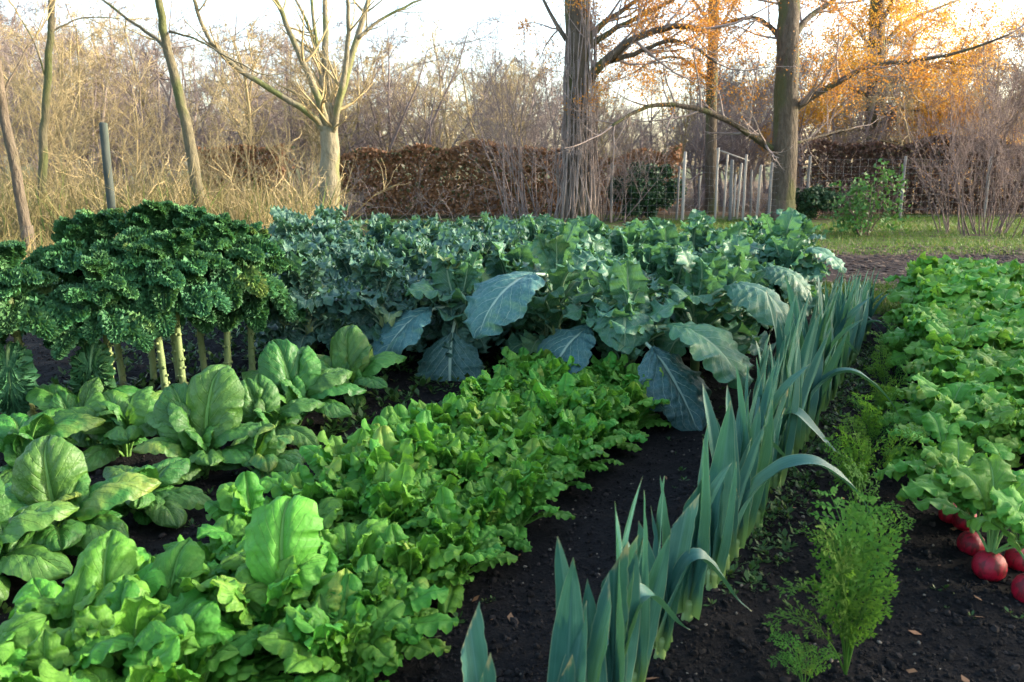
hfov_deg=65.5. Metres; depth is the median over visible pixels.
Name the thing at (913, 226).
lawn grass
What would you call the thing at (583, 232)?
cauliflower plant
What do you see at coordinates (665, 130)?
bare tree
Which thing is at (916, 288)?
radish
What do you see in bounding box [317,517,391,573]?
mustard plant
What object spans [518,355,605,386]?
mustard plant
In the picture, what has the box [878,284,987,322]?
radish
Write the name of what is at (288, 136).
bare tree
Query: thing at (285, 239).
broccoli plant
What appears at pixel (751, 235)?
cauliflower plant
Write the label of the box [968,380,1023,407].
radish
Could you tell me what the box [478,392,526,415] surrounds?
mustard plant
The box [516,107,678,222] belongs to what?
bare shrub
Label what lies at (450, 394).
mustard plant
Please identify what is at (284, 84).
bare tree
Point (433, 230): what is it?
broccoli plant
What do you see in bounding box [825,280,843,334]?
leek
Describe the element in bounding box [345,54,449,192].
bare tree
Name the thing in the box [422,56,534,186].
bare tree
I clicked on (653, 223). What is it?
cauliflower plant
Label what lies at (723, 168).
bare tree
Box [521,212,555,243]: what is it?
cauliflower plant
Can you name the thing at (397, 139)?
bare tree
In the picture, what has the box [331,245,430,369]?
broccoli plant
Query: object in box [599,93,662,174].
bare tree
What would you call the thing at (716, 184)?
wooden stake
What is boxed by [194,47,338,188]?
bare tree
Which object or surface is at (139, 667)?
mustard plant
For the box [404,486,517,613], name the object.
mustard plant
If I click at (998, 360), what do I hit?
radish
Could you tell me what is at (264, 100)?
bare tree
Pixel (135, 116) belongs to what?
bare tree
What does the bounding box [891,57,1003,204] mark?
bare tree
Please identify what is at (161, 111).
bare tree
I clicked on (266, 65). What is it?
bare tree
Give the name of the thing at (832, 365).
leek
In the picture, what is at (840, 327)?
leek
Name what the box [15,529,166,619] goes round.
mustard plant
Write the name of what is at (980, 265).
radish
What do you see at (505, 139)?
bare shrub
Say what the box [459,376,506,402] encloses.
mustard plant
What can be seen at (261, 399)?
spinach plant
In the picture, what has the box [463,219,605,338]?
cauliflower plant
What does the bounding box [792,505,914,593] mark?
carrot plant
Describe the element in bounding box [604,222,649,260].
cauliflower plant
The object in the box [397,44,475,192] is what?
bare tree
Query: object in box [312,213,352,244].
broccoli plant
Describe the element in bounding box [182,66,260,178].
bare tree
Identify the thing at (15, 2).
bare tree
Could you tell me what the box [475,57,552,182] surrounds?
bare tree
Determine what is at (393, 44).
bare tree
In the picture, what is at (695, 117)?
bare tree
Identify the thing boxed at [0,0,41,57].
bare tree
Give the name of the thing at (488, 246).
broccoli plant
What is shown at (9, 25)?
bare tree
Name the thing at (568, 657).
leek
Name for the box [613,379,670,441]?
mustard plant
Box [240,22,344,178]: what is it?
bare tree
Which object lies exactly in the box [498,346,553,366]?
mustard plant
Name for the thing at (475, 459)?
mustard plant
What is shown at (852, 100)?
bare tree
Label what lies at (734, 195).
wooden stake
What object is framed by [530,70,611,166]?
bare tree
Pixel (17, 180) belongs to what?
bare tree
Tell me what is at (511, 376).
mustard plant
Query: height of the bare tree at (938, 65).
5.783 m
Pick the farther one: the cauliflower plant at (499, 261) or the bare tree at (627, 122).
the bare tree at (627, 122)
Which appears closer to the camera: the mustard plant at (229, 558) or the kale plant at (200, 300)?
the mustard plant at (229, 558)
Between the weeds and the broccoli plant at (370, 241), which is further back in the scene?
the broccoli plant at (370, 241)
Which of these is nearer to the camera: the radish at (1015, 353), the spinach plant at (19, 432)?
the spinach plant at (19, 432)
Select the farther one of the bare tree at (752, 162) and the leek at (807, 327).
the bare tree at (752, 162)
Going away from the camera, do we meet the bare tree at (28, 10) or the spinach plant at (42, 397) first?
the spinach plant at (42, 397)
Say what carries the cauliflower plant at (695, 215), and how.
on the ground at (614, 473)
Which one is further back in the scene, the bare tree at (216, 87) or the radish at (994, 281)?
the bare tree at (216, 87)
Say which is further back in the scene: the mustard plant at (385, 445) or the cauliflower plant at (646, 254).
the cauliflower plant at (646, 254)
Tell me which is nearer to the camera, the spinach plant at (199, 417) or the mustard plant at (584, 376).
the spinach plant at (199, 417)
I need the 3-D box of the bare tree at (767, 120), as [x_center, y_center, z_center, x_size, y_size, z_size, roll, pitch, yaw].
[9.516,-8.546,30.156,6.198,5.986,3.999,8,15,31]
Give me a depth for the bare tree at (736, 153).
19.43 m
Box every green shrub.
[795,183,843,219]
[822,158,912,235]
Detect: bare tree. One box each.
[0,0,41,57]
[0,0,53,111]
[0,0,63,255]
[0,0,85,183]
[0,0,167,194]
[0,0,187,238]
[0,0,195,186]
[0,2,130,185]
[0,14,63,156]
[0,21,58,185]
[0,23,21,104]
[0,23,66,171]
[0,28,63,185]
[0,41,119,179]
[0,76,37,191]
[1,1,119,184]
[2,6,187,177]
[6,27,86,166]
[7,27,83,149]
[17,26,132,185]
[22,39,124,187]
[35,9,138,186]
[45,18,174,180]
[55,8,174,188]
[60,30,198,186]
[78,27,224,197]
[80,61,200,190]
[81,17,270,196]
[83,60,165,165]
[88,0,208,186]
[88,32,185,185]
[92,40,207,181]
[99,0,326,207]
[102,0,244,186]
[133,12,247,169]
[138,18,232,164]
[159,56,258,198]
[166,85,243,160]
[174,36,308,173]
[180,0,310,193]
[181,0,443,221]
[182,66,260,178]
[189,10,298,197]
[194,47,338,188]
[197,70,274,131]
[198,43,295,171]
[209,15,302,191]
[212,35,290,174]
[215,30,298,145]
[216,55,314,185]
[226,76,304,178]
[227,12,355,186]
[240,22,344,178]
[252,60,296,138]
[252,84,318,192]
[254,41,303,150]
[265,30,387,201]
[269,42,356,193]
[273,42,367,162]
[283,34,405,171]
[286,63,393,200]
[291,52,375,128]
[297,29,467,205]
[302,37,429,189]
[309,14,415,195]
[321,5,514,201]
[339,42,445,193]
[343,50,395,146]
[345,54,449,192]
[348,64,422,149]
[357,56,422,186]
[359,46,516,206]
[364,70,454,180]
[379,51,440,186]
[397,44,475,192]
[398,8,540,190]
[402,33,472,180]
[404,66,463,178]
[411,77,475,188]
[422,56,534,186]
[430,29,526,204]
[438,81,543,205]
[442,62,501,188]
[446,43,520,190]
[451,56,519,198]
[460,60,563,197]
[470,69,559,208]
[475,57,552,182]
[480,50,551,186]
[482,66,565,200]
[489,55,558,191]
[505,40,559,183]
[508,48,632,188]
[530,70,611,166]
[536,60,599,144]
[540,104,619,167]
[552,74,619,156]
[553,60,691,190]
[554,80,645,207]
[597,108,662,162]
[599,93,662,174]
[600,74,695,156]
[605,100,656,159]
[606,61,702,184]
[611,101,667,155]
[629,48,772,197]
[636,55,761,207]
[636,74,718,162]
[639,53,735,202]
[642,101,698,171]
[645,71,748,203]
[664,73,734,176]
[666,87,748,175]
[674,48,827,206]
[682,94,769,187]
[692,116,725,189]
[700,75,768,198]
[702,39,829,180]
[704,63,765,195]
[717,49,801,201]
[718,13,840,193]
[718,38,806,204]
[734,71,804,168]
[738,58,825,190]
[741,28,852,183]
[744,11,884,191]
[744,90,831,155]
[747,74,845,155]
[758,64,861,180]
[771,9,1000,148]
[796,37,885,184]
[797,9,925,202]
[800,6,912,186]
[804,33,908,190]
[804,52,863,156]
[819,32,902,188]
[827,59,940,192]
[839,35,986,208]
[850,51,978,203]
[882,26,993,165]
[887,66,943,190]
[890,39,952,185]
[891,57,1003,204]
[912,52,1023,139]
[923,62,1023,200]
[924,61,1023,190]
[961,65,1023,191]
[962,29,1023,208]
[966,2,1023,138]
[966,55,1023,198]
[1008,56,1023,142]
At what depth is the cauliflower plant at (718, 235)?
5.17 m
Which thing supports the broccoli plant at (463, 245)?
on the ground at (614, 473)
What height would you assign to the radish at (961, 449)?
0.250 m
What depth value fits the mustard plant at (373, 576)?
1.65 m
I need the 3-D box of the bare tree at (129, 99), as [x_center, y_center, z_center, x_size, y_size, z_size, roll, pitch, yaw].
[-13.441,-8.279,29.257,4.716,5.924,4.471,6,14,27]
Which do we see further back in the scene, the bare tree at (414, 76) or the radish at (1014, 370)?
the bare tree at (414, 76)
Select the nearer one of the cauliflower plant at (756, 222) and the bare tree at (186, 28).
the cauliflower plant at (756, 222)
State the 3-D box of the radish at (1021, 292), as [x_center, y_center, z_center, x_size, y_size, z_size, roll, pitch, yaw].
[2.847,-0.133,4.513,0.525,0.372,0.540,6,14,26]
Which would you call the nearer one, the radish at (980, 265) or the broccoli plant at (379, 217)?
the radish at (980, 265)
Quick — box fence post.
[99,122,116,234]
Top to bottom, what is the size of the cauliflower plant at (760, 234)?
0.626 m
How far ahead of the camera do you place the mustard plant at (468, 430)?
2.49 m
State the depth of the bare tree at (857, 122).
19.68 m
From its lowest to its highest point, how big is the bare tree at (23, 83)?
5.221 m
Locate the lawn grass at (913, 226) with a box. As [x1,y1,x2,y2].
[546,213,1023,314]
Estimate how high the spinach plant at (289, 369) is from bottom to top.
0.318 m
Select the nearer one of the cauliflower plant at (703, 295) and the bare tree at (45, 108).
the cauliflower plant at (703, 295)
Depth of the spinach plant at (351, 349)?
3.42 m
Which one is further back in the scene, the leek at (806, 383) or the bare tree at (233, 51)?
the bare tree at (233, 51)
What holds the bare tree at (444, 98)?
on the ground at (614, 473)
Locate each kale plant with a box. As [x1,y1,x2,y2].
[0,239,80,416]
[0,333,8,344]
[20,216,97,346]
[43,249,160,394]
[48,207,127,385]
[89,205,185,382]
[95,237,216,390]
[111,199,212,381]
[122,227,242,383]
[171,203,221,371]
[193,212,289,367]
[217,221,306,370]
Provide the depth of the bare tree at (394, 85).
29.88 m
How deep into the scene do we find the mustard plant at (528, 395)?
2.92 m
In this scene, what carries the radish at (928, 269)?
on the ground at (614, 473)
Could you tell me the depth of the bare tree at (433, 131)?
25.78 m
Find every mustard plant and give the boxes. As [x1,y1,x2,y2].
[0,612,46,665]
[0,623,132,681]
[8,565,99,629]
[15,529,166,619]
[25,574,208,681]
[38,627,191,681]
[111,600,259,681]
[132,547,220,589]
[149,537,204,601]
[163,513,247,576]
[175,564,245,664]
[196,471,277,573]
[203,552,327,672]
[212,543,336,575]
[233,495,356,681]
[242,497,348,537]
[244,551,356,676]
[244,568,405,681]
[259,457,359,520]
[265,570,458,681]
[299,428,369,476]
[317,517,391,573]
[319,462,371,524]
[326,554,450,681]
[341,425,441,496]
[342,461,449,533]
[357,522,474,614]
[361,415,399,450]
[380,404,447,430]
[396,410,477,473]
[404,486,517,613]
[408,395,457,427]
[415,470,468,529]
[425,430,507,489]
[439,423,485,437]
[442,392,482,416]
[447,391,515,437]
[455,477,531,551]
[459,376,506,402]
[471,425,527,477]
[476,364,522,396]
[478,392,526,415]
[478,460,574,539]
[484,411,546,442]
[489,438,577,505]
[493,358,546,381]
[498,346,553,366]
[505,389,544,411]
[512,369,574,399]
[513,433,609,490]
[516,401,576,437]
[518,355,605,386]
[532,372,593,426]
[541,406,625,471]
[546,353,580,372]
[547,375,581,412]
[571,368,614,390]
[574,386,647,458]
[584,383,648,450]
[585,351,631,383]
[611,362,663,424]
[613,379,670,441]
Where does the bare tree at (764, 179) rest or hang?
on the ground at (614, 473)
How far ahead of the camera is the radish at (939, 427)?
2.53 m
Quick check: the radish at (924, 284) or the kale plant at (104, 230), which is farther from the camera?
the radish at (924, 284)
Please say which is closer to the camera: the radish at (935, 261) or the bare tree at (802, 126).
the radish at (935, 261)
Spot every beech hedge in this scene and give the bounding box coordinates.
[187,143,295,206]
[339,138,561,216]
[595,143,682,214]
[796,133,1023,215]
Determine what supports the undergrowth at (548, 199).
on the ground at (614, 473)
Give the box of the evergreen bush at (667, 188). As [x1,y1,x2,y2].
[604,161,687,218]
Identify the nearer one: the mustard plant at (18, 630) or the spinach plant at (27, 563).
the mustard plant at (18, 630)
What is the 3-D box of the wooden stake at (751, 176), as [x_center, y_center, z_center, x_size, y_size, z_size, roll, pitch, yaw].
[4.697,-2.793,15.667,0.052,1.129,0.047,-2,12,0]
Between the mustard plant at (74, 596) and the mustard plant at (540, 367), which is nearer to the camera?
the mustard plant at (74, 596)
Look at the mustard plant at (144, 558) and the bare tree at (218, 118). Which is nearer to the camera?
the mustard plant at (144, 558)
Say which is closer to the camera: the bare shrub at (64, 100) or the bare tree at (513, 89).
the bare shrub at (64, 100)
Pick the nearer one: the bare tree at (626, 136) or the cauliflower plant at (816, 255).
the cauliflower plant at (816, 255)
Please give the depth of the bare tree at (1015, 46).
21.79 m
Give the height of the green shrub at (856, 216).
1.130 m
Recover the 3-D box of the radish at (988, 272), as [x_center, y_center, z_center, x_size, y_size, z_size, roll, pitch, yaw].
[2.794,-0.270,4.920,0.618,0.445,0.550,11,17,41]
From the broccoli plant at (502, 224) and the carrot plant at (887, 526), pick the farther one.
the broccoli plant at (502, 224)
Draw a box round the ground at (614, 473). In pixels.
[0,167,1023,681]
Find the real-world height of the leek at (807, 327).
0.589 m
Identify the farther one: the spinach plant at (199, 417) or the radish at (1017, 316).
the radish at (1017, 316)
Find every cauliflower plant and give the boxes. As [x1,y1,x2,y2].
[372,252,484,380]
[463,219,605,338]
[480,240,533,336]
[499,258,594,358]
[514,242,537,322]
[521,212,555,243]
[536,257,676,373]
[552,227,579,241]
[554,218,575,227]
[555,222,588,239]
[561,233,612,328]
[562,255,663,357]
[576,214,608,238]
[576,234,611,252]
[581,260,754,430]
[602,224,617,236]
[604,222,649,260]
[626,218,651,233]
[637,225,696,256]
[638,243,657,278]
[646,217,675,229]
[646,241,692,322]
[648,246,788,370]
[662,258,775,365]
[678,231,701,254]
[679,209,715,232]
[680,220,714,252]
[696,221,760,262]
[702,239,768,329]
[721,234,811,336]
[729,223,758,243]
[738,257,773,334]
[743,215,765,229]
[749,229,829,313]
[750,207,846,296]
[758,235,824,286]
[761,235,830,328]
[774,209,819,255]
[799,213,829,274]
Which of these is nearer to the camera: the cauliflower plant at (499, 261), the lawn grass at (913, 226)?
the cauliflower plant at (499, 261)
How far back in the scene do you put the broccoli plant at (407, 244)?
4.74 m
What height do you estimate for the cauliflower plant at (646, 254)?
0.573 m
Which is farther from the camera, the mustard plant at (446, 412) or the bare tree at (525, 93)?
the bare tree at (525, 93)
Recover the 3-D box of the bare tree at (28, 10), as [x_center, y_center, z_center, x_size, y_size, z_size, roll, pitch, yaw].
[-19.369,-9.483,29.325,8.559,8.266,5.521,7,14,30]
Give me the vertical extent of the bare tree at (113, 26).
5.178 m
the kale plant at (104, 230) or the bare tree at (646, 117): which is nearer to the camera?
the kale plant at (104, 230)
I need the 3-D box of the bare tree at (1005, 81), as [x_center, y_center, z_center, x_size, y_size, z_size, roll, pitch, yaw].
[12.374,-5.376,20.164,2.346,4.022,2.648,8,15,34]
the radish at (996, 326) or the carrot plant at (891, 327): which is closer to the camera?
the radish at (996, 326)
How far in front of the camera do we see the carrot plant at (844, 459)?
2.31 m
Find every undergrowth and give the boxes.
[0,123,407,238]
[0,149,1021,220]
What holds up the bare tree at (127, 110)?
on the ground at (614, 473)
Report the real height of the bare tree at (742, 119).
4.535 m
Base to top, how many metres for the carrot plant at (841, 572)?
0.358 m
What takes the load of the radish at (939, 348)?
on the ground at (614, 473)
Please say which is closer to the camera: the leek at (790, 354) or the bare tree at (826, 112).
the leek at (790, 354)
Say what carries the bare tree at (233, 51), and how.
on the ground at (614, 473)
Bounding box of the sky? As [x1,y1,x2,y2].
[0,0,1023,166]
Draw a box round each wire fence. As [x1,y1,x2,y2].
[604,162,776,222]
[802,156,1023,218]
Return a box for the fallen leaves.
[161,369,981,681]
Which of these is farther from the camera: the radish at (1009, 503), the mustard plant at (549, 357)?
the mustard plant at (549, 357)
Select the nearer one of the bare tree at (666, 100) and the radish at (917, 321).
the radish at (917, 321)
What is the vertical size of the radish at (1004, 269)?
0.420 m
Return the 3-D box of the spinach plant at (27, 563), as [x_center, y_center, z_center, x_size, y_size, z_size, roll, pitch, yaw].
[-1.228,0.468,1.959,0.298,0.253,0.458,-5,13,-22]
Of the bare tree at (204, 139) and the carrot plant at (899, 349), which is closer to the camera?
the carrot plant at (899, 349)
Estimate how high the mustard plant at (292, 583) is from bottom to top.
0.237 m
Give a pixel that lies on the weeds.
(758, 533)
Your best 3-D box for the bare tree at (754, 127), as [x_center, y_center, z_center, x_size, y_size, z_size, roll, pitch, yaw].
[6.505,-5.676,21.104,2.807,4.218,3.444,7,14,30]
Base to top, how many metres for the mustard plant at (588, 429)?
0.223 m
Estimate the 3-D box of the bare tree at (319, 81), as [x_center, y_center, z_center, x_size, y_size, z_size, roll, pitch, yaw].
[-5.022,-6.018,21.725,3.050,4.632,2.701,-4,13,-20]
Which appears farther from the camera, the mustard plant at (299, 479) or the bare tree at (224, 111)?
the bare tree at (224, 111)
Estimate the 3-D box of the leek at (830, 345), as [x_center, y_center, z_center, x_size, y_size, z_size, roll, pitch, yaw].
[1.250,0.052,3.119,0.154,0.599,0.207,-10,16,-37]
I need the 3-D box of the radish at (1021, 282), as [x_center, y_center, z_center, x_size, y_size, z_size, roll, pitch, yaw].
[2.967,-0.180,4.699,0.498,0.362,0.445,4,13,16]
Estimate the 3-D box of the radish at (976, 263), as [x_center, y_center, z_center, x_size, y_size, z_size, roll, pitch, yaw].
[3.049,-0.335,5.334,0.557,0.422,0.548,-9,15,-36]
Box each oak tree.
[503,0,814,221]
[538,0,1023,220]
[553,0,753,214]
[726,0,1023,207]
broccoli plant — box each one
[244,251,358,352]
[254,232,348,344]
[264,204,314,240]
[265,205,313,253]
[266,212,328,259]
[268,230,339,276]
[270,229,311,241]
[310,204,362,240]
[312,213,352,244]
[313,220,373,269]
[319,218,374,257]
[324,237,366,282]
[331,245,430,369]
[333,245,403,325]
[359,212,396,241]
[364,218,384,249]
[371,215,420,252]
[384,223,431,260]
[388,229,431,301]
[399,242,510,365]
[400,227,473,345]
[411,213,437,237]
[422,218,456,242]
[434,225,479,244]
[437,222,472,237]
[456,215,486,230]
[456,231,508,275]
[478,210,497,235]
[486,216,528,238]
[486,227,529,253]
[501,214,529,236]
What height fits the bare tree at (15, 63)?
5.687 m
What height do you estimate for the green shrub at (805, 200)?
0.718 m
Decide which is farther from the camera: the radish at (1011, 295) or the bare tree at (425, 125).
the bare tree at (425, 125)
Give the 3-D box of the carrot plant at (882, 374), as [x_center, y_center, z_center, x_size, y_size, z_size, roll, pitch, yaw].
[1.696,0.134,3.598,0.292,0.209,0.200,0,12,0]
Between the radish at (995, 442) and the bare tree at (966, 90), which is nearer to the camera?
the radish at (995, 442)
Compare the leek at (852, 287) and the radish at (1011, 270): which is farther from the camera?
the radish at (1011, 270)
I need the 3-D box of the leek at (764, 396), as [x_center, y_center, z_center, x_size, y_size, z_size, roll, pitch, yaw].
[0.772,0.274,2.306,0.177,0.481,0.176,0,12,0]
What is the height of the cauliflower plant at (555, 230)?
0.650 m
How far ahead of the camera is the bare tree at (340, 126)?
20.99 m
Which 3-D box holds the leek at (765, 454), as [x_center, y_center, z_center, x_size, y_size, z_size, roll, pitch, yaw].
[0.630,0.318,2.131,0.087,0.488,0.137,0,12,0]
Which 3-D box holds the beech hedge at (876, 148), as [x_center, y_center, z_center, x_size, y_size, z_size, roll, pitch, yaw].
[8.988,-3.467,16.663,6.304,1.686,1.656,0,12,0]
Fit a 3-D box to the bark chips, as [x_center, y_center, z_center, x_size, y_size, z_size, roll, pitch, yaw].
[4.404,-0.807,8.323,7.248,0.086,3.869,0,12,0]
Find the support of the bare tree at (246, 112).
on the ground at (614, 473)
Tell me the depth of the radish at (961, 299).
4.31 m
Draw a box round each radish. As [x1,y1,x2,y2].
[873,436,980,522]
[877,305,974,367]
[877,372,1022,466]
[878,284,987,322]
[881,410,973,467]
[883,259,948,288]
[885,263,958,293]
[885,359,1013,400]
[886,270,970,326]
[890,375,981,424]
[896,451,1015,530]
[897,251,974,308]
[899,276,985,326]
[901,264,975,303]
[901,342,991,373]
[901,460,984,555]
[902,293,978,330]
[902,303,984,350]
[903,269,951,293]
[903,301,976,330]
[903,319,995,382]
[905,254,952,283]
[905,317,1000,361]
[906,346,1005,380]
[907,395,1023,460]
[913,453,1023,581]
[944,257,1013,272]
[945,262,996,278]
[953,349,1023,385]
[956,303,1023,318]
[959,257,995,263]
[960,264,1015,281]
[960,274,1023,297]
[962,309,1023,326]
[962,469,1023,571]
[964,347,1023,357]
[966,287,1023,308]
[966,323,1023,350]
[966,484,1023,602]
[967,344,1023,363]
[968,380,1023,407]
[968,387,1023,467]
[970,298,1023,313]
[971,261,987,268]
[973,262,1023,280]
[973,317,1016,348]
[973,375,1023,399]
[981,289,1023,296]
[983,257,1023,274]
[991,294,1023,308]
[999,258,1023,268]
[1006,365,1023,378]
[1007,384,1023,390]
[1009,279,1023,283]
[1010,337,1023,344]
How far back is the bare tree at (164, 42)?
10.03 m
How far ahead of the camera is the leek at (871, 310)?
4.69 m
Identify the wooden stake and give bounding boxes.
[675,166,680,219]
[681,152,686,220]
[697,176,700,209]
[714,148,719,218]
[722,154,728,216]
[728,160,733,220]
[733,174,736,216]
[736,163,742,218]
[741,154,747,219]
[749,170,752,215]
[756,165,762,216]
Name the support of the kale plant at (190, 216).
on the ground at (614, 473)
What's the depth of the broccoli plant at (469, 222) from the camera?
6.53 m
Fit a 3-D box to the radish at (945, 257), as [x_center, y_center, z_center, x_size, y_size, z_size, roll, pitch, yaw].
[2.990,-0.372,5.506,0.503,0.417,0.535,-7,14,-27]
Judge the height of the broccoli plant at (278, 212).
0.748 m
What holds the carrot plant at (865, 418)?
on the ground at (614, 473)
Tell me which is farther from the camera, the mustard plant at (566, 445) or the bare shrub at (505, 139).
the bare shrub at (505, 139)
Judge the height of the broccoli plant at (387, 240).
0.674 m
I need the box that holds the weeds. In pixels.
[0,317,1023,622]
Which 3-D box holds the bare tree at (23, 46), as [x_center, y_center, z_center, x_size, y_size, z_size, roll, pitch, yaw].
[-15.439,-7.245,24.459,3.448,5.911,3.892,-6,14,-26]
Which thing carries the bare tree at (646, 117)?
on the ground at (614, 473)
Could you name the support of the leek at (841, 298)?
on the ground at (614, 473)
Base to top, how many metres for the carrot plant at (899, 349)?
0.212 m
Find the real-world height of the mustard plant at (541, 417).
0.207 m
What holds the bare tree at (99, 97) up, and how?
on the ground at (614, 473)
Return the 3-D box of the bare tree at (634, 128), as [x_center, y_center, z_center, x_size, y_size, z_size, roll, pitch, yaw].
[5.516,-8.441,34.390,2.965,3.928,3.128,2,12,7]
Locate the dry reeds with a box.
[0,155,370,278]
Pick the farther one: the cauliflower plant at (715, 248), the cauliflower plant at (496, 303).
the cauliflower plant at (715, 248)
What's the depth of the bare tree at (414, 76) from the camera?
34.02 m
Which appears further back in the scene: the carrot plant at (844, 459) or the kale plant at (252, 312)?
the kale plant at (252, 312)
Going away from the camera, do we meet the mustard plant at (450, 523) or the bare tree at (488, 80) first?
the mustard plant at (450, 523)
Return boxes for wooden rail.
[716,148,749,160]
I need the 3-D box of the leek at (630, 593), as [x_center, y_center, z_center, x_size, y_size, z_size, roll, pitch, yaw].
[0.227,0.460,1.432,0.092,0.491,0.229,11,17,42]
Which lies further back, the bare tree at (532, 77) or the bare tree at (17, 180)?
the bare tree at (532, 77)
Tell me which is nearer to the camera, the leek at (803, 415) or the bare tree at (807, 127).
the leek at (803, 415)
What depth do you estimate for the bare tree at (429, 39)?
22.57 m
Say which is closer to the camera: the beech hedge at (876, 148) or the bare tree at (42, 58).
the beech hedge at (876, 148)
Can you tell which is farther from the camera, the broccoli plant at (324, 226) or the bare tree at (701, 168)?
the bare tree at (701, 168)
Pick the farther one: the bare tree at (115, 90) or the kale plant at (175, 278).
the bare tree at (115, 90)
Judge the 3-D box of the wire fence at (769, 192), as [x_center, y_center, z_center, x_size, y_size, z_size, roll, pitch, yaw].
[3.253,-2.607,14.508,3.138,1.262,0.082,0,12,0]
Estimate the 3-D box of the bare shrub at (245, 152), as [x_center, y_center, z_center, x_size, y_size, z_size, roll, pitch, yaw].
[-4.717,-3.400,14.130,2.963,2.647,3.738,-11,16,-41]
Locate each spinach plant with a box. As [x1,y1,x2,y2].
[0,408,105,484]
[0,477,78,606]
[5,434,160,555]
[25,377,141,447]
[52,386,161,471]
[100,457,212,528]
[131,364,263,484]
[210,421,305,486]
[231,374,325,447]
[241,339,366,429]
[316,324,406,407]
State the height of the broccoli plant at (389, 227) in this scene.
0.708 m
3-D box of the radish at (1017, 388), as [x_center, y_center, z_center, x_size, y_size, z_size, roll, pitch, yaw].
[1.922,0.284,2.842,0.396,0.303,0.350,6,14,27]
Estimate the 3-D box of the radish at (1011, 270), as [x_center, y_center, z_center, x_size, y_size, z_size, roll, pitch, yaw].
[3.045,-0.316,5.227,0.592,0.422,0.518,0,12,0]
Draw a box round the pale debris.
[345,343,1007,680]
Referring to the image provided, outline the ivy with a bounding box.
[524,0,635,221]
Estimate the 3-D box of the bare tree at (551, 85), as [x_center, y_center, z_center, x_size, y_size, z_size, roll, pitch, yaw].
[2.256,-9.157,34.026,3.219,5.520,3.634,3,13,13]
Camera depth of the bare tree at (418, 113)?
29.38 m
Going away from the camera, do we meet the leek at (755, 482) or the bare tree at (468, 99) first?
the leek at (755, 482)
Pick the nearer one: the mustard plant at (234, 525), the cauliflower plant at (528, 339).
the mustard plant at (234, 525)
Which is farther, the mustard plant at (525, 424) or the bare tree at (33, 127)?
the bare tree at (33, 127)
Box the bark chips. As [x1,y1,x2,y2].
[814,245,1023,291]
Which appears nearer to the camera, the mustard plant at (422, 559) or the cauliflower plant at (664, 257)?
the mustard plant at (422, 559)
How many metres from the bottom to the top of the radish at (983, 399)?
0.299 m
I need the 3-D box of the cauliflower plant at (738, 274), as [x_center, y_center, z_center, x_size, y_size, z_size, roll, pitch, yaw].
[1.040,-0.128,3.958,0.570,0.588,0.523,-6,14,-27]
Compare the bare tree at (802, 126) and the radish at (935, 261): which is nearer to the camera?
the radish at (935, 261)
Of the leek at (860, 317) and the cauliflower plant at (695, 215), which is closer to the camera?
the leek at (860, 317)
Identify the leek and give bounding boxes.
[461,601,495,681]
[547,557,586,681]
[555,536,611,681]
[601,476,689,681]
[628,492,669,681]
[637,476,750,659]
[677,440,731,621]
[698,400,736,590]
[703,385,764,570]
[717,362,871,557]
[736,372,772,538]
[745,357,809,471]
[751,330,787,491]
[753,355,783,527]
[766,291,828,454]
[767,314,835,459]
[769,321,800,488]
[780,294,803,406]
[784,274,847,439]
[784,291,809,448]
[793,276,897,441]
[796,286,833,334]
[805,281,838,323]
[811,286,818,318]
[811,290,856,352]
[819,282,863,415]
[821,269,871,410]
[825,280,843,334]
[830,278,858,400]
[832,270,856,385]
[833,274,852,335]
[834,282,852,324]
[838,271,862,304]
[844,273,861,360]
[846,272,857,367]
[852,274,868,361]
[856,279,890,342]
[858,288,865,354]
[860,271,869,303]
[861,280,888,340]
[864,277,880,333]
[867,265,879,334]
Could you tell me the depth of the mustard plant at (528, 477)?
2.21 m
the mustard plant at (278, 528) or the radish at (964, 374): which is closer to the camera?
the mustard plant at (278, 528)
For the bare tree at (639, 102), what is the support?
on the ground at (614, 473)
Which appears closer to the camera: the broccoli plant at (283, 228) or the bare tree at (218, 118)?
the broccoli plant at (283, 228)
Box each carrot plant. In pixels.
[762,484,902,674]
[767,630,841,681]
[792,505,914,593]
[823,426,885,506]
[834,451,903,530]
[839,411,929,485]
[843,391,916,448]
[847,379,905,428]
[861,344,909,388]
[862,374,909,414]
[866,328,908,372]
[882,320,906,350]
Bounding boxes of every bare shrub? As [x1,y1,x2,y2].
[0,0,158,232]
[0,6,249,206]
[145,65,351,209]
[416,0,705,219]
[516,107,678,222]
[869,1,1023,217]
[877,57,1023,237]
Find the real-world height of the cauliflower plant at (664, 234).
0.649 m
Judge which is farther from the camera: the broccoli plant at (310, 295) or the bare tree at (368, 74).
the bare tree at (368, 74)
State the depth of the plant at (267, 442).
2.57 m
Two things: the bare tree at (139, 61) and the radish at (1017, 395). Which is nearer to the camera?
the radish at (1017, 395)
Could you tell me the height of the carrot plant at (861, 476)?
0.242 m
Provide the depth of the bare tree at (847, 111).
27.08 m
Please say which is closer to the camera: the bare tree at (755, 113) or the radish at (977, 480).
the radish at (977, 480)
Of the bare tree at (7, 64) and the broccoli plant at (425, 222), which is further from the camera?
the bare tree at (7, 64)
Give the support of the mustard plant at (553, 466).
on the ground at (614, 473)
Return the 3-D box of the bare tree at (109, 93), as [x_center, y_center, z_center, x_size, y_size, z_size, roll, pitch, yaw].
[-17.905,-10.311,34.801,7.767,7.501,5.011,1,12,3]
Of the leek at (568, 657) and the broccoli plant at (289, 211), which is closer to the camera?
the leek at (568, 657)

